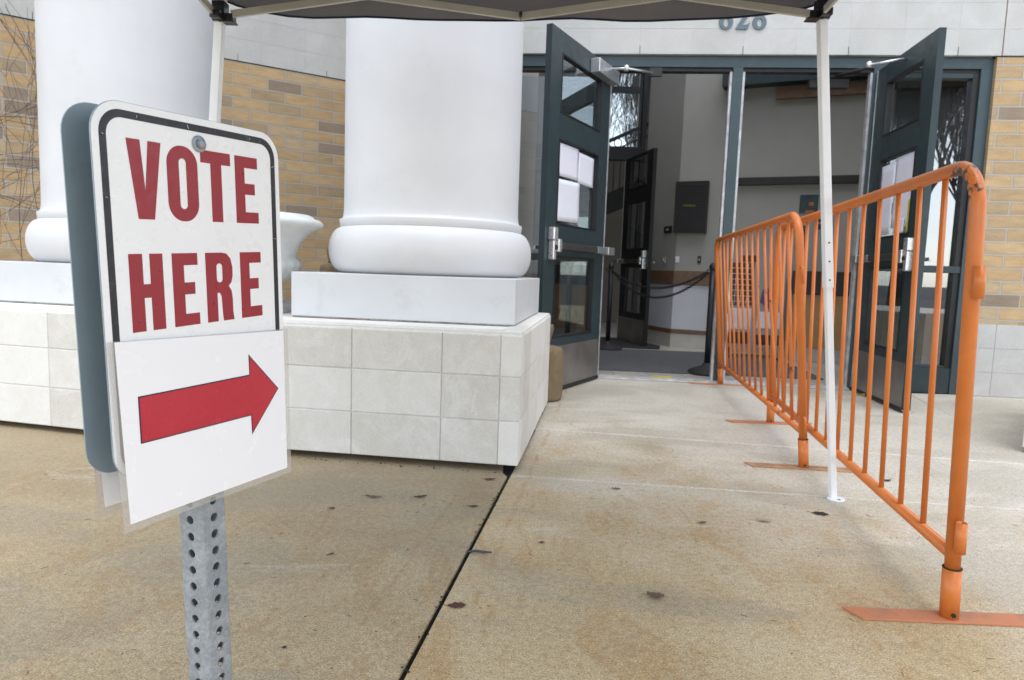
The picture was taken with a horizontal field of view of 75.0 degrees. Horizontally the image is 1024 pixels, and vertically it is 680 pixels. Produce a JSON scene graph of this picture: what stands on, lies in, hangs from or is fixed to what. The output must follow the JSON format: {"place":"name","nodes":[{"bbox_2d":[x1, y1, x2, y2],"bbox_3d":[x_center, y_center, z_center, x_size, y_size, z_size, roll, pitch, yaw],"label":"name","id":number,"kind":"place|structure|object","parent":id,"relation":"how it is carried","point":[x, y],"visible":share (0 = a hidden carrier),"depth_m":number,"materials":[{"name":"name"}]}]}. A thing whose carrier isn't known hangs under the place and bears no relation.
{"place":"outdoors","nodes":[
{"label":"outdoors","id":0,"kind":"place"},
{"bbox_2d":[319,246,340,271],"bbox_3d":[-1.097,-0.381,4.035,0.143,0.372,0.143,2,6,0],"label":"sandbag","id":1,"kind":"object","parent":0,"point":[327,267],"visible":0.2,"depth_m":3.98,"materials":[{"name":"fabric"}]},
{"bbox_2d":[0,378,1023,679],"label":"pavement","id":2,"kind":"structure","parent":0,"point":[724,570],"depth_m":2.02,"materials":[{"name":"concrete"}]},
{"bbox_2d":[0,1,40,260],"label":"bare shrub","id":3,"kind":"object","parent":2,"relation":"on","point":[33,124],"visible":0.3,"depth_m":4.55,"materials":[{"name":"brown plant"}]},
{"bbox_2d":[60,100,282,679],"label":"sign post","id":4,"kind":"object","parent":2,"relation":"on","point":[173,220],"visible":0.84,"depth_m":0.86,"materials":[{"name":"metal"}]},
{"bbox_2d":[102,471,127,506],"bbox_3d":[-0.470,0.104,0.967,0.002,0.224,0.313,4,6,21],"label":"laminated paper","id":5,"kind":"object","parent":4,"relation":"attached to","point":[115,488],"visible":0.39,"depth_m":0.87,"materials":[{"name":"white paper"}]},
{"bbox_2d":[114,330,286,524],"bbox_3d":[-0.420,0.111,0.943,0.009,0.260,0.311,5,9,23],"label":"laminated paper","id":6,"kind":"object","parent":4,"relation":"attached to","point":[203,417],"visible":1,"depth_m":0.91,"materials":[{"name":"white paper"}]},
{"bbox_2d":[0,0,538,300],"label":"brick side wall","id":7,"kind":"structure","parent":2,"relation":"on","point":[283,85],"depth_m":6.20,"materials":[{"name":"beige brick"}]},
{"bbox_2d":[0,302,550,465],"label":"stone base","id":8,"kind":"object","parent":2,"relation":"on","point":[451,392],"visible":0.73,"depth_m":2.94,"materials":[{"name":"white stone"}]},
{"bbox_2d":[0,0,220,304],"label":"column","id":9,"kind":"structure","parent":8,"relation":"on","point":[156,54],"depth_m":3.54,"materials":[{"name":"paint"}]},
{"bbox_2d":[280,212,323,312],"bbox_3d":[-1.322,-0.401,3.482,0.650,0.510,0.650,2,6,0],"label":"garden urn","id":10,"kind":"object","parent":8,"relation":"on","point":[296,229],"visible":0.27,"depth_m":3.38,"materials":[{"name":"stone"}]},
{"bbox_2d":[291,18,539,325],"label":"column","id":11,"kind":"structure","parent":8,"relation":"on","point":[429,229],"depth_m":3.21,"materials":[{"name":"paint"}]},
{"bbox_2d":[289,456,507,672],"bbox_3d":[-0.598,0.585,2.536,1.280,0.002,2.663,-3,7,-38],"label":"grit","id":12,"kind":"object","parent":2,"relation":"on","point":[462,560],"visible":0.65,"depth_m":2.23,"materials":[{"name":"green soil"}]},
{"bbox_2d":[443,602,465,607],"bbox_3d":[-0.150,0.682,1.716,0.064,0.003,0.033,1,6,-9],"label":"dead leaf","id":13,"kind":"object","parent":2,"relation":"on","point":[456,604],"visible":1,"depth_m":1.72,"materials":[{"name":"brown plant"}]},
{"bbox_2d":[467,549,491,553],"bbox_3d":[-0.099,0.648,2.043,0.075,0.008,0.019,1,6,-6],"label":"twig","id":14,"kind":"object","parent":2,"relation":"on","point":[475,550],"visible":1,"depth_m":2.04,"materials":[{"name":"grey wood"}]},
{"bbox_2d":[198,0,844,501],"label":"canopy tent","id":15,"kind":"object","parent":2,"relation":"on","point":[222,14],"visible":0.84,"depth_m":2.43,"materials":[{"name":"paint"}]},
{"bbox_2d":[548,324,562,401],"bbox_3d":[0.232,0.149,4.536,0.241,0.517,0.242,2,6,0],"label":"sandbag","id":16,"kind":"object","parent":2,"relation":"on","point":[555,381],"visible":0.34,"depth_m":4.46,"materials":[{"name":"fabric"}]},
{"bbox_2d":[641,591,663,597],"bbox_3d":[0.380,0.686,1.800,0.061,0.012,0.031,4,6,17],"label":"dead leaf","id":17,"kind":"object","parent":2,"relation":"on","point":[657,595],"visible":1,"depth_m":1.80,"materials":[{"name":"brown plant"}]},
{"bbox_2d":[399,392,952,679],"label":"joint bed","id":18,"kind":"object","parent":2,"relation":"in","point":[508,470],"depth_m":1.90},
{"bbox_2d":[754,518,771,521],"bbox_3d":[0.896,0.644,2.394,0.073,0.010,0.027,3,6,11],"label":"dead leaf","id":19,"kind":"object","parent":2,"relation":"on","point":[764,519],"visible":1,"depth_m":2.39,"materials":[{"name":"beige plant"}]},
{"bbox_2d":[688,212,851,472],"bbox_3d":[1.496,-0.100,4.229,0.521,1.209,2.517,-2,5,9],"label":"crowd barricade","id":20,"kind":"object","parent":2,"relation":"on","point":[800,427],"visible":0.98,"depth_m":3.67,"materials":[{"name":"orange paint"}]},
{"bbox_2d":[522,0,1023,397],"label":"entrance building","id":21,"kind":"structure","parent":2,"relation":"on","point":[984,52],"depth_m":5.20,"materials":[{"name":"grey"}]},
{"bbox_2d":[533,23,652,388],"bbox_3d":[0.562,-0.890,5.045,0.298,2.482,1.282,7,8,41],"label":"door","id":22,"kind":"structure","parent":21,"relation":"attached to","point":[580,349],"depth_m":4.91,"materials":[{"name":"paint"}]},
{"bbox_2d":[557,179,579,222],"bbox_3d":[0.408,-0.998,4.809,0.003,0.290,0.370,5,8,29],"label":"posted paper","id":23,"kind":"object","parent":22,"relation":"attached to","point":[568,201],"visible":1,"depth_m":4.81,"materials":[{"name":"white paper"}]},
{"bbox_2d":[560,143,578,180],"bbox_3d":[0.411,-1.274,4.778,0.003,0.225,0.310,5,8,29],"label":"posted paper","id":24,"kind":"object","parent":22,"relation":"attached to","point":[569,156],"visible":1,"depth_m":4.77,"materials":[{"name":"white paper"}]},
{"bbox_2d":[578,152,593,187],"bbox_3d":[0.560,-1.278,5.034,0.004,0.220,0.280,5,6,30],"label":"posted paper","id":25,"kind":"object","parent":22,"relation":"attached to","point":[585,169],"visible":1,"depth_m":5.03,"materials":[{"name":"white paper"}]},
{"bbox_2d":[719,15,766,29],"bbox_3d":[1.793,-2.505,5.172,0.359,0.188,0.013,2,6,5],"label":"building number","id":26,"kind":"object","parent":21,"relation":"attached to","point":[740,26],"visible":0.57,"depth_m":5.17,"materials":[{"name":"metal"}]},
{"bbox_2d":[835,27,946,411],"bbox_3d":[2.695,-0.798,4.843,0.352,2.482,0.990,1,6,-6],"label":"door","id":27,"kind":"structure","parent":21,"relation":"attached to","point":[918,135],"depth_m":4.62,"materials":[{"name":"paint"}]},
{"bbox_2d":[881,162,895,234],"bbox_3d":[2.757,-1.031,4.920,0.003,0.510,0.220,3,6,6],"label":"posted paper","id":28,"kind":"object","parent":27,"relation":"attached to","point":[888,174],"visible":0.68,"depth_m":4.89,"materials":[{"name":"white paper"}]},
{"bbox_2d":[892,218,903,233],"bbox_3d":[2.713,-0.802,4.685,0.003,0.100,0.160,3,6,6],"label":"posted paper","id":29,"kind":"object","parent":27,"relation":"attached to","point":[901,225],"visible":0.5,"depth_m":4.64,"materials":[{"name":"white paper"}]},
{"bbox_2d":[890,151,914,228],"bbox_3d":[2.728,-1.040,4.652,0.007,0.500,0.295,3,6,8],"label":"posted paper","id":30,"kind":"object","parent":27,"relation":"attached to","point":[904,167],"visible":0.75,"depth_m":4.64,"materials":[{"name":"white paper"}]},
{"bbox_2d":[905,199,909,231],"bbox_3d":[2.698,-0.848,4.541,0.003,0.220,0.038,3,6,6],"label":"yellow sticker","id":31,"kind":"object","parent":27,"relation":"attached to","point":[907,215],"visible":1,"depth_m":4.55,"materials":[{"name":"yellow paper"}]},
{"bbox_2d":[806,511,827,514],"bbox_3d":[1.142,0.646,2.490,0.080,0.003,0.040,3,6,14],"label":"dead leaf","id":32,"kind":"object","parent":2,"relation":"on","point":[818,513],"visible":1,"depth_m":2.49,"materials":[{"name":"black plant"}]},
{"bbox_2d":[725,161,1023,626],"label":"crowd barricade","id":33,"kind":"object","parent":2,"relation":"on","point":[952,547],"visible":0.86,"depth_m":1.90,"materials":[{"name":"orange paint"}]},
{"bbox_2d":[609,74,637,146],"label":"sky","id":34,"kind":"structure","parent":0,"point":[617,142],"materials":[{"name":"white"}]},
{"bbox_2d":[650,376,671,377],"bbox_3d":[1.250,0.309,5.589,0.174,0.005,0.070,2,6,5],"label":"yellow tape","id":35,"kind":"object","parent":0,"point":[662,376],"visible":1,"depth_m":5.60,"materials":[{"name":"yellow plastic"}]},
{"bbox_2d":[553,321,839,384],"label":"lobby floor","id":36,"kind":"structure","parent":0,"point":[580,326],"depth_m":6.31,"materials":[{"name":"tile"}]},
{"bbox_2d":[600,337,659,348],"bbox_3d":[1.110,0.023,8.443,1.420,0.012,1.200,2,6,0],"label":"door mat","id":37,"kind":"object","parent":36,"relation":"on","point":[620,343],"depth_m":8.17,"materials":[{"name":"grey carpet"}]},
{"bbox_2d":[599,349,823,379],"bbox_3d":[1.744,0.215,6.801,2.270,0.008,1.780,2,6,4],"label":"door mat","id":38,"kind":"object","parent":36,"relation":"on","point":[657,361],"depth_m":6.67,"materials":[{"name":"grey carpet"}]},
{"bbox_2d":[599,263,621,350],"bbox_3d":[1.114,-0.385,7.617,0.336,0.992,0.336,2,6,0],"label":"stanchion","id":39,"kind":"object","parent":38,"relation":"on","point":[607,344],"visible":0.88,"depth_m":7.58,"materials":[{"name":"black metal"}]},
{"bbox_2d":[687,263,725,375],"bbox_3d":[1.762,-0.190,5.936,0.336,0.992,0.336,2,6,0],"label":"stanchion","id":40,"kind":"object","parent":38,"relation":"on","point":[703,369],"visible":0.73,"depth_m":5.91,"materials":[{"name":"black metal"}]},
{"bbox_2d":[611,270,706,288],"bbox_3d":[1.423,-0.607,6.730,0.029,0.191,1.785,0,6,-20],"label":"chain","id":41,"kind":"object","parent":40,"relation":"hanging from","point":[664,287],"visible":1,"depth_m":6.55,"materials":[{"name":"black plastic"}]},
{"bbox_2d":[613,273,708,298],"bbox_3d":[1.431,-0.556,6.741,0.029,0.277,1.773,0,6,-20],"label":"chain","id":42,"kind":"object","parent":40,"relation":"hanging from","point":[661,297],"visible":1,"depth_m":6.59,"materials":[{"name":"black plastic"}]},
{"bbox_2d":[728,249,786,359],"bbox_3d":[2.635,-0.396,7.238,0.600,1.170,0.360,3,6,14],"label":"information board","id":43,"kind":"object","parent":38,"relation":"on","point":[761,293],"visible":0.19,"depth_m":7.22,"materials":[{"name":"paper"}]},
{"bbox_2d":[531,73,965,355],"bbox_3d":[4.116,-2.632,8.975,9.950,5.400,7.578,2,6,0],"label":"lobby","id":44,"kind":"object","parent":36,"relation":"on","point":[779,170],"visible":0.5,"depth_m":7.79,"materials":[{"name":"grey paint"}]},
{"bbox_2d":[533,122,648,245],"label":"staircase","id":45,"kind":"structure","parent":44,"relation":"attached to","point":[614,202],"depth_m":10.20,"materials":[{"name":"grey wood"}]},
{"bbox_2d":[536,74,648,334],"bbox_3d":[0.516,-2.626,8.736,2.456,5.184,0.120,2,6,0],"label":"door frame","id":46,"kind":"object","parent":44,"relation":"attached to","point":[619,153],"visible":0.25,"depth_m":8.77,"materials":[{"name":"black metal"}]},
{"bbox_2d":[614,148,657,346],"bbox_3d":[1.531,-1.123,8.369,0.164,2.350,0.993,1,6,-11],"label":"door","id":47,"kind":"structure","parent":46,"relation":"attached to","point":[632,327],"depth_m":8.23,"materials":[{"name":"black metal"}]},
{"bbox_2d":[612,74,642,146],"bbox_3d":[1.891,-4.171,11.629,0.760,1.728,0.100,2,6,0],"label":"window frame","id":48,"kind":"structure","parent":44,"relation":"in","point":[615,89],"depth_m":11.57,"materials":[{"name":"black metal"}]},
{"bbox_2d":[664,226,671,232],"bbox_3d":[1.919,-1.361,8.215,0.019,0.080,0.170,0,6,-19],"label":"switch plate","id":49,"kind":"object","parent":44,"relation":"attached to","point":[667,229],"visible":1,"depth_m":8.19,"materials":[{"name":"plastic"}]},
{"bbox_2d":[673,181,709,232],"bbox_3d":[2.123,-1.573,7.901,0.380,0.600,0.087,5,6,24],"label":"letter board","id":50,"kind":"object","parent":44,"relation":"attached to","point":[691,207],"visible":1,"depth_m":7.86,"materials":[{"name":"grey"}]},
{"bbox_2d":[722,74,867,89],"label":"ceiling beam","id":51,"kind":"structure","parent":44,"relation":"attached to","point":[756,81],"depth_m":7.32,"materials":[{"name":"paint"}]},
{"bbox_2d":[799,195,818,212],"bbox_3d":[3.302,-1.514,7.415,0.190,0.200,0.008,5,6,24],"label":"poster","id":52,"kind":"object","parent":44,"relation":"attached to","point":[808,203],"visible":0.91,"depth_m":7.41,"materials":[{"name":"teal paper"}]},
{"bbox_2d":[818,219,820,232],"bbox_3d":[3.440,-1.293,7.371,0.170,0.220,0.009,5,6,24],"label":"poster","id":53,"kind":"object","parent":44,"relation":"attached to","point":[819,225],"visible":0.14,"depth_m":7.38,"materials":[{"name":"black paper"}]},
{"bbox_2d":[776,81,966,99],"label":"wooden beam","id":54,"kind":"structure","parent":44,"relation":"attached to","point":[800,92],"depth_m":7.10,"materials":[{"name":"brown wood"}]},
{"bbox_2d":[791,271,947,364],"bbox_3d":[3.933,-0.203,6.923,1.940,0.965,0.490,5,6,24],"label":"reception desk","id":55,"kind":"object","parent":36,"relation":"on","point":[923,345],"visible":0.36,"depth_m":6.75,"materials":[{"name":"white wood"}]},
{"bbox_3d":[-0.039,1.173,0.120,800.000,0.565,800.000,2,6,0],"label":"ground","id":56,"kind":"structure","parent":0,"visible":0},
{"bbox_2d":[610,73,639,146],"bbox_3d":[2.521,-4.979,16.834,5.699,8.533,6.180,2,6,0],"label":"bare tree","id":57,"kind":"object","parent":56,"relation":"on","point":[630,99],"visible":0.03,"depth_m":16.35,"materials":[{"name":"brown plant"}]}
]}

